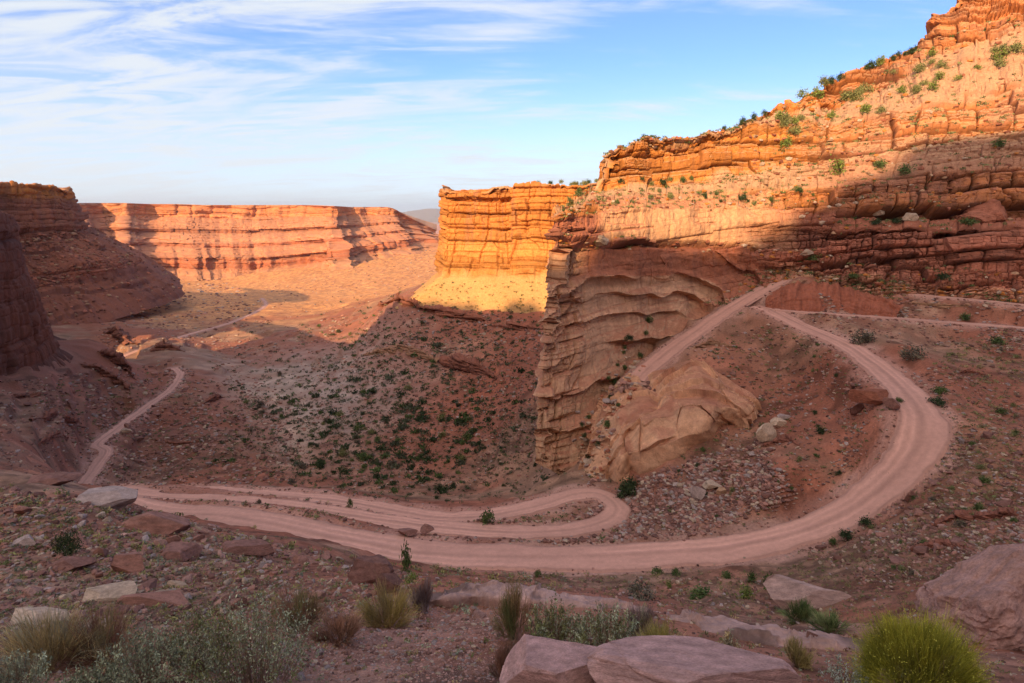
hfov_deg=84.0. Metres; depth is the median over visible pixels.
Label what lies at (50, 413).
rock band
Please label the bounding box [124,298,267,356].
dirt road
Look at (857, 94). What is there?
shrub
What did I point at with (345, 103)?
sky
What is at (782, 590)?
rock slab
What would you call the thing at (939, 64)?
shrub
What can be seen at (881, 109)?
shrub
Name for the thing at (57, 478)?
rock slab
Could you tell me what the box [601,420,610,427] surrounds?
shrub
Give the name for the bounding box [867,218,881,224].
shrub
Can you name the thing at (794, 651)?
dry shrub
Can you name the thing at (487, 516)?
shrub
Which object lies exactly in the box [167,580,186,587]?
rock
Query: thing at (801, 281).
rock band
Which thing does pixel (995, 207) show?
boulder
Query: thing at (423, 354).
rock band
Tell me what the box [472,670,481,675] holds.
rock
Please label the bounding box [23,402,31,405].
rock
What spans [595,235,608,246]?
boulder
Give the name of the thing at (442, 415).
shrub
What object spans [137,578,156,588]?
rock
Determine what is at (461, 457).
shrub
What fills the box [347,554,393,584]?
boulder
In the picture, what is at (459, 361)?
rock band
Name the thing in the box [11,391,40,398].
rock band
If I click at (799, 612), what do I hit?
shrub
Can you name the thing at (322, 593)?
rock
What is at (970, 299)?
dirt road
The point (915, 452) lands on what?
dirt road
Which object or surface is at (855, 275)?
shrub
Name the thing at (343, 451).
shrub
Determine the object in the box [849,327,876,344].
shrub
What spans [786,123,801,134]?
shrub
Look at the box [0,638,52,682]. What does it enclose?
sagebrush
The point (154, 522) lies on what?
boulder
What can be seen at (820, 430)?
shrub
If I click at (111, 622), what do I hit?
dry shrub
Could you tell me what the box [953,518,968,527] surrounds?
shrub
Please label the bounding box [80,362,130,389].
rock band
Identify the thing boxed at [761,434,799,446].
rock band
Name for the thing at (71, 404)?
rock
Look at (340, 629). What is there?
dry shrub
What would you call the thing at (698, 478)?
rubble
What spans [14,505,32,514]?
boulder
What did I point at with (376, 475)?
shrub
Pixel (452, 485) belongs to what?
shrub
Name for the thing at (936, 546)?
rock
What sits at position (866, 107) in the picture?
shrub
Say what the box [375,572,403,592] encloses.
boulder
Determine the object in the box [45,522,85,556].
shrub
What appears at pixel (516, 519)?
scrub
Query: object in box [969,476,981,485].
rock
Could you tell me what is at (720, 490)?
boulder
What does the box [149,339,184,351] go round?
rock band
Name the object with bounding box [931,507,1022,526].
rock band
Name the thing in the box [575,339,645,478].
rubble
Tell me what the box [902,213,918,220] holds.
boulder
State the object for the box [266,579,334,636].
dry shrub
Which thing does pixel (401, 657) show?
gravel
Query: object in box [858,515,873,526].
shrub
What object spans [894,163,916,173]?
shrub
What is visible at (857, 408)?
boulder
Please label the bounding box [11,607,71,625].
rock slab
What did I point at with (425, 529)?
boulder
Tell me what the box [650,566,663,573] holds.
shrub
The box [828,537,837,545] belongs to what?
shrub
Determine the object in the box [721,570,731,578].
shrub
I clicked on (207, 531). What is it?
rock
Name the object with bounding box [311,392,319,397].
shrub
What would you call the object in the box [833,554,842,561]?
rock
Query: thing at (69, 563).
rock slab
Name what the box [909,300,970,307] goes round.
rock band
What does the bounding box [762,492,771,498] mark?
rock
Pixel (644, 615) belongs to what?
dry shrub
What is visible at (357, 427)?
shrub
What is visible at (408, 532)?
boulder
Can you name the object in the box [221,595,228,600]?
rock
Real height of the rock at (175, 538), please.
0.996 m
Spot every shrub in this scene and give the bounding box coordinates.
[0,599,114,679]
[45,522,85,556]
[53,597,143,670]
[255,400,265,407]
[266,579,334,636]
[287,476,297,484]
[297,461,305,468]
[303,607,365,648]
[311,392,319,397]
[315,460,324,470]
[336,465,350,474]
[337,446,348,457]
[347,496,352,506]
[348,571,423,628]
[352,423,364,430]
[358,452,368,460]
[366,428,375,434]
[371,472,381,478]
[373,434,381,442]
[388,458,396,468]
[399,534,411,572]
[402,383,413,390]
[404,569,418,582]
[407,570,433,612]
[437,412,445,420]
[449,481,456,488]
[459,452,465,460]
[460,430,471,439]
[479,506,495,524]
[485,571,539,640]
[486,631,517,680]
[534,568,541,577]
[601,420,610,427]
[613,477,641,499]
[622,475,638,489]
[624,333,633,340]
[624,576,658,601]
[624,596,660,635]
[635,616,688,635]
[645,315,653,322]
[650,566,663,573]
[658,177,668,184]
[664,579,672,588]
[671,567,680,575]
[685,584,712,599]
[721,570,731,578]
[735,584,758,599]
[745,568,756,582]
[762,570,773,589]
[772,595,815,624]
[774,110,787,118]
[775,133,794,146]
[777,109,794,122]
[780,116,790,126]
[783,630,817,669]
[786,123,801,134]
[791,115,799,124]
[795,88,808,98]
[796,114,804,120]
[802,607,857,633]
[805,253,821,260]
[810,85,827,98]
[812,425,826,434]
[818,74,831,86]
[827,108,836,117]
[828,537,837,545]
[829,154,845,174]
[837,88,853,100]
[838,528,854,541]
[847,88,864,100]
[848,272,858,278]
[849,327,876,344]
[855,82,873,92]
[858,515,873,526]
[860,102,872,112]
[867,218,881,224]
[872,158,888,167]
[875,57,885,67]
[875,104,887,112]
[876,55,886,62]
[891,218,902,223]
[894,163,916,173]
[895,81,909,92]
[898,343,930,360]
[909,85,922,94]
[912,60,928,72]
[918,80,929,84]
[925,46,938,56]
[925,396,945,406]
[926,58,936,64]
[926,79,939,90]
[929,385,948,394]
[932,68,947,80]
[933,57,949,68]
[934,271,952,280]
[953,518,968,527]
[959,216,977,224]
[959,312,970,320]
[972,502,984,509]
[976,463,985,469]
[976,475,990,483]
[988,44,1010,59]
[988,333,1006,344]
[989,45,1000,52]
[991,136,1008,146]
[992,56,1008,66]
[994,407,1008,415]
[1002,40,1023,53]
[1010,517,1018,522]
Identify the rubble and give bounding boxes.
[0,250,1023,682]
[20,227,182,323]
[558,20,1023,309]
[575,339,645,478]
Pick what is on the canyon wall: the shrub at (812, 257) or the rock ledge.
the shrub at (812, 257)
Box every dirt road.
[78,367,277,494]
[123,305,952,572]
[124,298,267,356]
[138,488,631,539]
[627,279,792,381]
[757,305,1023,328]
[900,293,1023,305]
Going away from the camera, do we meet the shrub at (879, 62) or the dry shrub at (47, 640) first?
the dry shrub at (47, 640)
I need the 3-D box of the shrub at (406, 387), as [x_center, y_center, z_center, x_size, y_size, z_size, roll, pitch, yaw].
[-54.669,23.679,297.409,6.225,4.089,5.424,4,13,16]
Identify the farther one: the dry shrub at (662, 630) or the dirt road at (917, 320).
the dirt road at (917, 320)
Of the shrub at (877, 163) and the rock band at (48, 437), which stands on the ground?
the rock band at (48, 437)
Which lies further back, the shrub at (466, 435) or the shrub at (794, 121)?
the shrub at (466, 435)
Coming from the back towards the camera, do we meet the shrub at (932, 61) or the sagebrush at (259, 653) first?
the shrub at (932, 61)
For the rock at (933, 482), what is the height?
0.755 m
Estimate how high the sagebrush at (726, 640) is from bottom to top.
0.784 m
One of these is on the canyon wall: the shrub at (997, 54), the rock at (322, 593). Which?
the shrub at (997, 54)
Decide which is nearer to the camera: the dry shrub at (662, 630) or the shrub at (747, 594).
the dry shrub at (662, 630)
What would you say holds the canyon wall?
on the ground
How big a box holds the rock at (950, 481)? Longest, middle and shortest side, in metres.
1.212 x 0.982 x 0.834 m
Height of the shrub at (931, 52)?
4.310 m
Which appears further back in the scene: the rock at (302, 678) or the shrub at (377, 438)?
the shrub at (377, 438)
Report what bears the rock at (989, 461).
on the ground
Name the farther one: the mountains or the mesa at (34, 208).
the mountains
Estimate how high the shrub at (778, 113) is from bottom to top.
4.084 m
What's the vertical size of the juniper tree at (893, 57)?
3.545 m
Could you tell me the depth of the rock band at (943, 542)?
64.12 m
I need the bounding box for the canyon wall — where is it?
[533,0,1023,473]
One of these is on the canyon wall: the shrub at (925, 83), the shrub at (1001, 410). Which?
the shrub at (925, 83)
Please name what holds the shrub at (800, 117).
on the canyon wall
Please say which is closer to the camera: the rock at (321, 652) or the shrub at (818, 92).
the rock at (321, 652)
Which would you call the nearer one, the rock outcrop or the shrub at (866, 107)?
the rock outcrop
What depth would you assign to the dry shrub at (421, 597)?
16.80 m
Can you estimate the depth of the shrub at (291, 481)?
164.42 m
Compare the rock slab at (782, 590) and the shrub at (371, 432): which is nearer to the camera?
the rock slab at (782, 590)
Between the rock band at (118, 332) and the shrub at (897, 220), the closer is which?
the shrub at (897, 220)
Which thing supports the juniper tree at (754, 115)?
on the canyon wall
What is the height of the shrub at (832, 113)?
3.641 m
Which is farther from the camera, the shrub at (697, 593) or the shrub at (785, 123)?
the shrub at (785, 123)
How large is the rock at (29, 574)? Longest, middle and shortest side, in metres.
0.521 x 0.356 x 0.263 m
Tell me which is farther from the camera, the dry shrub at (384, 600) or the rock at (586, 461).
the rock at (586, 461)
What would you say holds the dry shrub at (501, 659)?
on the ground
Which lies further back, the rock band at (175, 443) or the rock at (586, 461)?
the rock band at (175, 443)
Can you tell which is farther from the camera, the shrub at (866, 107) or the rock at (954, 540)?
the shrub at (866, 107)
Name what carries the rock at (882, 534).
on the ground
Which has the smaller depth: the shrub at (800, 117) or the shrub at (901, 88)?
the shrub at (800, 117)
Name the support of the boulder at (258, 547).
on the ground
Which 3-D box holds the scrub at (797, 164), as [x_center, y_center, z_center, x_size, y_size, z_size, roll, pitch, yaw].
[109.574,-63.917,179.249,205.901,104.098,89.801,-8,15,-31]
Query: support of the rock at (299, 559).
on the ground
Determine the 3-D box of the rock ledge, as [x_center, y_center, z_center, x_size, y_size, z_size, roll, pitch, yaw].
[4.823,8.866,16.338,18.105,4.663,2.926,4,13,17]
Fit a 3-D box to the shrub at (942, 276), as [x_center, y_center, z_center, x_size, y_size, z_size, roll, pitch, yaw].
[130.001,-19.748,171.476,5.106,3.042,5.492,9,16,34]
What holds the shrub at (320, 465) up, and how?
on the ground
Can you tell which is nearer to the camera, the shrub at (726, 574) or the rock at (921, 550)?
the rock at (921, 550)
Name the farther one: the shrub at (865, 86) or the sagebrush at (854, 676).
the shrub at (865, 86)
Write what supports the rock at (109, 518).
on the ground
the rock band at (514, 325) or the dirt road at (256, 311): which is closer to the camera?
the rock band at (514, 325)
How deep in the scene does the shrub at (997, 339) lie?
141.51 m
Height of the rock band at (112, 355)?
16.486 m
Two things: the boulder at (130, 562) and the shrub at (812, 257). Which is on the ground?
the boulder at (130, 562)
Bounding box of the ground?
[0,222,1023,682]
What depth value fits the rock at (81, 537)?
41.99 m
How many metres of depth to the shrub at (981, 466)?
80.64 m
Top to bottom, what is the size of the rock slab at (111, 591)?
0.362 m
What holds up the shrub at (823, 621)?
on the ground
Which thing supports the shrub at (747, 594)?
on the ground
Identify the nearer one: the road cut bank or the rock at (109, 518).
the rock at (109, 518)
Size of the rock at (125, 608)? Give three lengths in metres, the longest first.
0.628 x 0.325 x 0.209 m
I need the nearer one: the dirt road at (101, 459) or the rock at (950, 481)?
the rock at (950, 481)
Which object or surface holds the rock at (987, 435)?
on the ground
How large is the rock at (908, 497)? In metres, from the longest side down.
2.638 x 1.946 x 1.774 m
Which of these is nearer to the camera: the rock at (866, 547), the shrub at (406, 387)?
the rock at (866, 547)
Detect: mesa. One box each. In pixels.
[0,180,184,325]
[78,203,439,280]
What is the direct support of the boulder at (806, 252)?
on the canyon wall
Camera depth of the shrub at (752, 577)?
72.90 m
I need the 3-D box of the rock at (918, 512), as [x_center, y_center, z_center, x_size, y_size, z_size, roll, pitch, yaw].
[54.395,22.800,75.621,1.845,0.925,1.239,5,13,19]
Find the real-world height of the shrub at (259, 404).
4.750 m
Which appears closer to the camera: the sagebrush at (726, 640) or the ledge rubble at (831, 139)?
the sagebrush at (726, 640)
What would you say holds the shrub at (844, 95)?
on the canyon wall
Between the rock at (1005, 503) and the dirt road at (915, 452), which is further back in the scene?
the dirt road at (915, 452)
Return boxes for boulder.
[12,534,35,545]
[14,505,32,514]
[76,486,137,508]
[110,551,144,572]
[120,428,131,432]
[120,511,190,534]
[160,541,201,561]
[222,539,274,555]
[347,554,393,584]
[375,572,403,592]
[398,528,417,536]
[420,524,433,534]
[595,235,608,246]
[689,485,705,499]
[702,479,720,489]
[716,487,726,494]
[756,423,776,441]
[770,417,786,427]
[777,413,791,419]
[801,249,813,255]
[806,631,817,636]
[850,403,863,415]
[873,210,884,215]
[882,397,900,408]
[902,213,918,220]
[914,543,1023,650]
[958,210,996,223]
[962,199,1007,220]
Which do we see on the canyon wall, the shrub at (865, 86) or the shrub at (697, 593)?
the shrub at (865, 86)
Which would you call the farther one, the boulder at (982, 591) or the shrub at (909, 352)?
the shrub at (909, 352)
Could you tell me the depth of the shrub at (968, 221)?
174.26 m
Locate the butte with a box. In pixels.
[395,181,596,312]
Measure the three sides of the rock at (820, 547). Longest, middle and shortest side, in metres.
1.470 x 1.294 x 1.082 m
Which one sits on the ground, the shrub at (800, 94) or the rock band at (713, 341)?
the rock band at (713, 341)
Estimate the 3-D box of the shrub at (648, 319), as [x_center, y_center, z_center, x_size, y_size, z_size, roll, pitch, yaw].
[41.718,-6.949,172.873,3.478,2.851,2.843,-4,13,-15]
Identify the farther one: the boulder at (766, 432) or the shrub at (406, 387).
the shrub at (406, 387)
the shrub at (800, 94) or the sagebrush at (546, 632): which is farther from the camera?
the shrub at (800, 94)
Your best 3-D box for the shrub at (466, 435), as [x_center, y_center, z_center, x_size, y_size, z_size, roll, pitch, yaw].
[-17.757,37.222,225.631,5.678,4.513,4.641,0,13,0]
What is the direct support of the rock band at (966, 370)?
on the ground
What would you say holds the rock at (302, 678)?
on the ground
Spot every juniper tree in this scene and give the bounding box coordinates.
[751,112,757,119]
[836,71,845,79]
[864,60,872,69]
[868,59,876,67]
[889,54,896,60]
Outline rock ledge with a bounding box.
[399,579,978,651]
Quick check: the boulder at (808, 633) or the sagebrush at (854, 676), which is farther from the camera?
the boulder at (808, 633)
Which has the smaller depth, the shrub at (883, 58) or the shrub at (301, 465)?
the shrub at (301, 465)
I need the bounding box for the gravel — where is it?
[203,595,513,682]
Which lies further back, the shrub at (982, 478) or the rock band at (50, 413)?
the rock band at (50, 413)
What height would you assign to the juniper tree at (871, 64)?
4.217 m
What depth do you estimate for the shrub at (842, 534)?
87.49 m
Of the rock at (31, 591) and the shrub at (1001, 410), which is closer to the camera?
the rock at (31, 591)
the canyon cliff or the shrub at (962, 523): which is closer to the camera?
the shrub at (962, 523)
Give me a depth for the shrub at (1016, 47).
206.69 m
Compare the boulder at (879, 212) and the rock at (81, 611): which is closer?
the rock at (81, 611)
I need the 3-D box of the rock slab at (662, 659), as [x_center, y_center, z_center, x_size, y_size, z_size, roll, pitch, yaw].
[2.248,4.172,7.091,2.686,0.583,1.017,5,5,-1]
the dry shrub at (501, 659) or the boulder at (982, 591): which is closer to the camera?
the dry shrub at (501, 659)
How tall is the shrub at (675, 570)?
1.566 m
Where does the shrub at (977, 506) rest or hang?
on the ground
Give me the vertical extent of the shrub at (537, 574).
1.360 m
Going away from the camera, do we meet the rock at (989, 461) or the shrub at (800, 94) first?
the rock at (989, 461)
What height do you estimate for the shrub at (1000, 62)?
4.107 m
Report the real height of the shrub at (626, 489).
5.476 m
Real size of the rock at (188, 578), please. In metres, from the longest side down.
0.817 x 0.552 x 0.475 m
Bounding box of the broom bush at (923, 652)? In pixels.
[835,600,1008,682]
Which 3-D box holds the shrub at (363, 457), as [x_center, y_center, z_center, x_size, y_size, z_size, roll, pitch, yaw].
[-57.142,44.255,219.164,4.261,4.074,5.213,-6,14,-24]
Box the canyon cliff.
[0,211,73,375]
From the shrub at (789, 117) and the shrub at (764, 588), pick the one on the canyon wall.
the shrub at (789, 117)
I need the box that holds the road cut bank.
[765,280,902,316]
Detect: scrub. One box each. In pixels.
[0,483,579,639]
[4,594,1023,682]
[27,367,315,489]
[145,279,611,533]
[188,491,621,543]
[412,276,546,313]
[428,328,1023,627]
[560,18,1023,304]
[635,312,889,529]
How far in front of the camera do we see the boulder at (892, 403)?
99.61 m
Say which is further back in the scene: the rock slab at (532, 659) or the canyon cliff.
the canyon cliff
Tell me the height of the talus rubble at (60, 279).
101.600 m
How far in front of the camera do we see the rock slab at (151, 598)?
20.89 m
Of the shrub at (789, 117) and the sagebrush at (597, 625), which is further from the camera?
the shrub at (789, 117)
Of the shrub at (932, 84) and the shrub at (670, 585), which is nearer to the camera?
the shrub at (670, 585)
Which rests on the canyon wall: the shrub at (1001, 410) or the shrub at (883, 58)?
the shrub at (883, 58)
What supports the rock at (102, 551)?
on the ground
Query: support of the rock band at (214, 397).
on the ground
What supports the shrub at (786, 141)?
on the canyon wall
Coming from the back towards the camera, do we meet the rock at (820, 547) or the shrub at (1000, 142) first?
the shrub at (1000, 142)
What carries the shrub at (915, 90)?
on the canyon wall
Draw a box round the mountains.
[402,208,439,221]
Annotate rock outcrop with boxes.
[578,359,761,481]
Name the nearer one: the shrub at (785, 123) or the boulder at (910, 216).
the boulder at (910, 216)
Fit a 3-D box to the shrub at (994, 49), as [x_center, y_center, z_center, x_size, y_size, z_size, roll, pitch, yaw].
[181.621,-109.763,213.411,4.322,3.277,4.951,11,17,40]
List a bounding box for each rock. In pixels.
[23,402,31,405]
[23,572,32,578]
[24,586,43,596]
[52,566,58,571]
[66,531,86,547]
[67,400,75,408]
[70,610,85,618]
[94,547,108,556]
[102,516,112,521]
[115,605,129,614]
[130,604,143,612]
[135,436,143,441]
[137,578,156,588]
[151,539,167,545]
[165,535,180,542]
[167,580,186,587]
[181,574,191,582]
[182,604,191,610]
[193,534,204,541]
[200,528,211,533]
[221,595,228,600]
[230,597,246,609]
[292,555,308,563]
[297,672,304,680]
[313,590,325,597]
[315,648,323,654]
[321,551,329,559]
[394,643,400,648]
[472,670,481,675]
[583,458,591,463]
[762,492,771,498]
[815,545,826,549]
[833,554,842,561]
[863,546,871,551]
[875,532,889,536]
[889,556,903,563]
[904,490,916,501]
[913,546,928,554]
[914,508,923,515]
[928,480,938,484]
[933,543,940,550]
[946,478,953,484]
[950,537,964,544]
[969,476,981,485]
[982,431,993,438]
[984,458,994,463]
[996,500,1012,506]
[1007,474,1019,479]
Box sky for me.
[0,0,956,211]
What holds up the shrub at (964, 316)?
on the ground
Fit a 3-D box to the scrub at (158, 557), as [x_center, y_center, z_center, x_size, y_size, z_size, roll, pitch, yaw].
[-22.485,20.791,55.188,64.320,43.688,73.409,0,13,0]
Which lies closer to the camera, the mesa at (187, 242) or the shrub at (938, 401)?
the shrub at (938, 401)
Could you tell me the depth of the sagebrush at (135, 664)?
9.14 m
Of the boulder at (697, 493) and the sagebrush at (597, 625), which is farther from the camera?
the boulder at (697, 493)
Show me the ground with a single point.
(82, 342)
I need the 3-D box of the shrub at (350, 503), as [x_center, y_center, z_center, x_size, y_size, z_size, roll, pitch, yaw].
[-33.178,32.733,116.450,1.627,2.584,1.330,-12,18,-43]
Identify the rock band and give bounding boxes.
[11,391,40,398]
[28,408,77,421]
[37,430,80,444]
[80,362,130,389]
[97,348,134,378]
[99,325,137,345]
[132,313,148,317]
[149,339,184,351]
[151,438,198,444]
[200,393,223,405]
[363,343,438,362]
[377,292,484,321]
[438,352,496,380]
[488,320,542,330]
[693,337,732,348]
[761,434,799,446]
[780,279,806,285]
[907,538,973,551]
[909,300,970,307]
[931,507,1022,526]
[958,369,985,374]
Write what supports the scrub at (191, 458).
on the ground
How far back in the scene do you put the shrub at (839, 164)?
189.30 m
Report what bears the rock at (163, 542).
on the ground
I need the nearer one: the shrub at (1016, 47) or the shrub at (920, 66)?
the shrub at (1016, 47)
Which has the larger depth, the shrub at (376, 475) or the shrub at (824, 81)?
the shrub at (824, 81)
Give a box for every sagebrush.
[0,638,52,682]
[55,657,125,682]
[87,618,199,682]
[156,597,243,675]
[165,579,327,682]
[523,593,587,641]
[569,593,641,645]
[718,627,745,649]
[819,652,871,682]
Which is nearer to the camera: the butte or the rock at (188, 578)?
the rock at (188, 578)
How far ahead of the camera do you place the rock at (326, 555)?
60.05 m
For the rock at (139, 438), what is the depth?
233.90 m
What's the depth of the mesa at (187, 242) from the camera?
2562.77 m
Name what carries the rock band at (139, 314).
on the ground
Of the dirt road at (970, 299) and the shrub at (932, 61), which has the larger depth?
the shrub at (932, 61)
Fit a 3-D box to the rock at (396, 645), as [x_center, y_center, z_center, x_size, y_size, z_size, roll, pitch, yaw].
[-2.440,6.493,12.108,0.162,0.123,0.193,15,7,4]
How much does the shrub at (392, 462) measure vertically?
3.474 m
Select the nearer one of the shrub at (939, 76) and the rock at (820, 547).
the rock at (820, 547)
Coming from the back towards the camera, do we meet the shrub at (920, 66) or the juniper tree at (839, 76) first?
the juniper tree at (839, 76)
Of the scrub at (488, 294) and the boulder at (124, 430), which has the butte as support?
the scrub at (488, 294)
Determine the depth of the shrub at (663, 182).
187.43 m
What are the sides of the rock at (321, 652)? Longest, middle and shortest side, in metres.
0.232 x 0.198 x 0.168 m
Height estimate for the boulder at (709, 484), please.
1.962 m
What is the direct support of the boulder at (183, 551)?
on the ground
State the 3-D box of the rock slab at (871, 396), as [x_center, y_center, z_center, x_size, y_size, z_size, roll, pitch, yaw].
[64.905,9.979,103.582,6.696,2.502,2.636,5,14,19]
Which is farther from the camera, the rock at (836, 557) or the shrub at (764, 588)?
the rock at (836, 557)
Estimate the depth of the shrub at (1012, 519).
63.34 m
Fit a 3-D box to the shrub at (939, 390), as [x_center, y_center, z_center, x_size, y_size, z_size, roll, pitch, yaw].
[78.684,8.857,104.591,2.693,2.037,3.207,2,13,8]
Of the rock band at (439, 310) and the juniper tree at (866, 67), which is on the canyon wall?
the juniper tree at (866, 67)
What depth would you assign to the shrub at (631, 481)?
122.68 m
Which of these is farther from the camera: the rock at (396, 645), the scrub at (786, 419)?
the scrub at (786, 419)
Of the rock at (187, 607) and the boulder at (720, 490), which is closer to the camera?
the rock at (187, 607)
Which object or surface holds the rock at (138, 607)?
on the ground
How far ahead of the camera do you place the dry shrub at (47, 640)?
12.17 m
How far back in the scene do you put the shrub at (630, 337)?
163.28 m
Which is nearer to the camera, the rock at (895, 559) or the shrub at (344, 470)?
the rock at (895, 559)
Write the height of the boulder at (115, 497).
2.014 m
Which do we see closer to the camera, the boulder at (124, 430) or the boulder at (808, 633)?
the boulder at (808, 633)
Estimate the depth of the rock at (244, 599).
20.52 m
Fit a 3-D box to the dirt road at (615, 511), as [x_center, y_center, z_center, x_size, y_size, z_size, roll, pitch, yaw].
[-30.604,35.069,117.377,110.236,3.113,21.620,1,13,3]
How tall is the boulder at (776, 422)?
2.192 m
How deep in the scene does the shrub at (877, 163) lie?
187.33 m
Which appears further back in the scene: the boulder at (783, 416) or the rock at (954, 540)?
the boulder at (783, 416)
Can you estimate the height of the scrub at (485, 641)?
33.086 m
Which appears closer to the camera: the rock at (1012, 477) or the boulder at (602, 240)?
the rock at (1012, 477)
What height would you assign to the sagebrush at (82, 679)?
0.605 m
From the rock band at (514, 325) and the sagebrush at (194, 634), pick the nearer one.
the sagebrush at (194, 634)
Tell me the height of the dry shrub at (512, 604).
1.897 m
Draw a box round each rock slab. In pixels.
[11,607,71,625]
[26,471,82,485]
[46,556,95,571]
[82,580,136,601]
[116,590,189,606]
[499,634,595,682]
[587,635,801,682]
[763,574,850,609]
[848,389,888,404]
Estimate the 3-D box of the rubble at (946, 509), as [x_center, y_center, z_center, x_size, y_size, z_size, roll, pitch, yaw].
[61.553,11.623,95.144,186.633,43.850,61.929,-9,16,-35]
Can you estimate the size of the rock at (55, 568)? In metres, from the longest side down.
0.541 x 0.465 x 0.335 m
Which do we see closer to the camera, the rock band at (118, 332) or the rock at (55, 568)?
the rock at (55, 568)
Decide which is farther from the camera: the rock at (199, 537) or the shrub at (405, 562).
the rock at (199, 537)
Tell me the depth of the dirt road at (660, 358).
165.62 m
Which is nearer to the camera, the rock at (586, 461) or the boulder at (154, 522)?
the boulder at (154, 522)
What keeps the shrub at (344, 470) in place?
on the ground
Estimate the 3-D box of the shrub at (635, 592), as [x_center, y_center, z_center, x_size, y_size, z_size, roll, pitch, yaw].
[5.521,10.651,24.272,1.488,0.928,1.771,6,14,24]
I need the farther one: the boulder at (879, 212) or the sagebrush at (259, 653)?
the boulder at (879, 212)
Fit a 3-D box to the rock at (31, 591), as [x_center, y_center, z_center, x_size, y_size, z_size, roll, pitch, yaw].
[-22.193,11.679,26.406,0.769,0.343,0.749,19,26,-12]
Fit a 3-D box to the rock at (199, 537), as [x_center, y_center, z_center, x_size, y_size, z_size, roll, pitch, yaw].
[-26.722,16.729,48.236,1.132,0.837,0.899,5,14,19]
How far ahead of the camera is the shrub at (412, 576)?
23.67 m
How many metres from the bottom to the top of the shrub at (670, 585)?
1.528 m
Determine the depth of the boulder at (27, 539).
41.46 m
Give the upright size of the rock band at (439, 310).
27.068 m
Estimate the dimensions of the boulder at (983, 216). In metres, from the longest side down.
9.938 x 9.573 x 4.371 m
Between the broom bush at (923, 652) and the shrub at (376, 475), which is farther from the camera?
the shrub at (376, 475)

